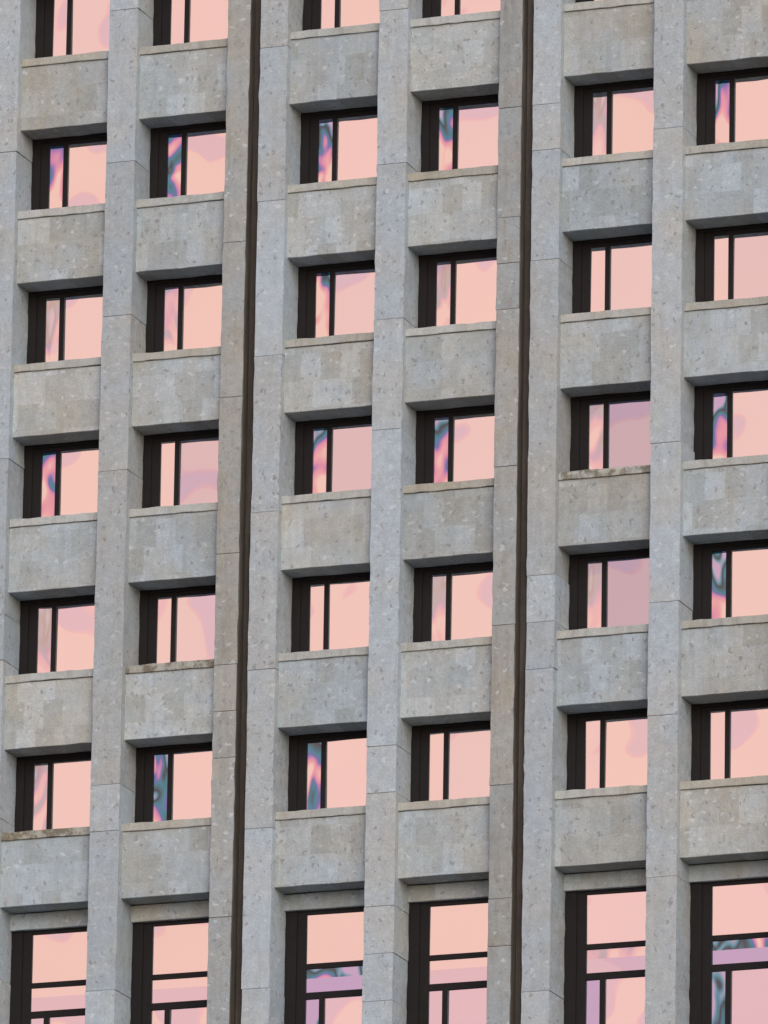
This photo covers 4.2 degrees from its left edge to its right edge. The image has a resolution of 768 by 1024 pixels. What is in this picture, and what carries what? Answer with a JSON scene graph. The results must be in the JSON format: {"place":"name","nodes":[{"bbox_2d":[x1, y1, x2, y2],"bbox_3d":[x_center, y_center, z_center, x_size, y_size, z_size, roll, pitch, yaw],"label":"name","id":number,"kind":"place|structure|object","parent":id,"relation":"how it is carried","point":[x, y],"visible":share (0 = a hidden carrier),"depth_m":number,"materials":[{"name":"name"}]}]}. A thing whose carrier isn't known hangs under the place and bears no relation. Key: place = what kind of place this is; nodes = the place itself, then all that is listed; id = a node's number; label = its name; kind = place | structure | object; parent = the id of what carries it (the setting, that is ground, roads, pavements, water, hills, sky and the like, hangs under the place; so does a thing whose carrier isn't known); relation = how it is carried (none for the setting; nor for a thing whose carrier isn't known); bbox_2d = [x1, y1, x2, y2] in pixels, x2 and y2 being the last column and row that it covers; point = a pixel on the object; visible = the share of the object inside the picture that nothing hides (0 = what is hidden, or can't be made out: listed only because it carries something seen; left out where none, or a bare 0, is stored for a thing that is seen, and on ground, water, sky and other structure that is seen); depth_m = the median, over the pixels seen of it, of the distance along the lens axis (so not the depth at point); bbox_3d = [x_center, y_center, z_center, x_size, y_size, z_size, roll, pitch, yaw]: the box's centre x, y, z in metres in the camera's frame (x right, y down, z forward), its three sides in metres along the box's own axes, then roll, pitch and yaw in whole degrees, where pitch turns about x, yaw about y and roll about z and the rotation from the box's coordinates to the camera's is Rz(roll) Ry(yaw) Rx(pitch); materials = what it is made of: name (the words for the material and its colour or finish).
{"place":"outdoors","nodes":[
{"label":"outdoors","id":0,"kind":"place"},
{"bbox_2d":[9,0,767,1023],"bbox_3d":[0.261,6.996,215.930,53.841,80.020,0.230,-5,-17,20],"label":"window frames","id":1,"kind":"structure","parent":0,"point":[419,986],"depth_m":217.75,"materials":[{"name":"black metal"}]},
{"bbox_2d":[31,0,767,1023],"bbox_3d":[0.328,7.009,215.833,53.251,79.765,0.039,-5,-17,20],"label":"window glass","id":2,"kind":"object","parent":1,"relation":"in","point":[463,928],"visible":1,"depth_m":217.58,"materials":[{"name":"pink glass"}]},
{"bbox_3d":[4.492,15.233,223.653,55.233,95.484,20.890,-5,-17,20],"label":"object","id":3,"kind":"object","parent":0,"visible":0},
{"bbox_2d":[4,0,678,1023],"bbox_3d":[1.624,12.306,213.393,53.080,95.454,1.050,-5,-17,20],"label":"pilaster grooves","id":4,"kind":"object","parent":3,"relation":"attached to","point":[240,710],"depth_m":217.18,"materials":[{"name":"concrete"}]},
{"bbox_2d":[0,0,696,1023],"bbox_3d":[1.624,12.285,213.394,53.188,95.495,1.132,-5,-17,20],"label":"pilasters","id":5,"kind":"object","parent":3,"relation":"attached to","point":[112,786],"visible":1,"depth_m":217.16,"materials":[{"name":"stone"}]},
{"bbox_2d":[207,0,522,1023],"bbox_3d":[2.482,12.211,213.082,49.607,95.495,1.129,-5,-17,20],"label":"stained pilasters","id":6,"kind":"object","parent":3,"relation":"attached to","point":[503,526],"visible":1,"depth_m":217.08,"materials":[{"name":"stone"}]},
{"bbox_2d":[0,0,767,931],"bbox_3d":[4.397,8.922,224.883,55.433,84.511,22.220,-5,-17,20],"label":"spandrel panels","id":7,"kind":"object","parent":3,"relation":"attached to","point":[444,852],"visible":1,"depth_m":217.45,"materials":[{"name":"stone"}]},
{"bbox_2d":[1,0,767,840],"bbox_3d":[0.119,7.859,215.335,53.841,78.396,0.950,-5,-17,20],"label":"window sills","id":8,"kind":"structure","parent":7,"relation":"attached to","point":[425,488],"depth_m":217.70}
]}

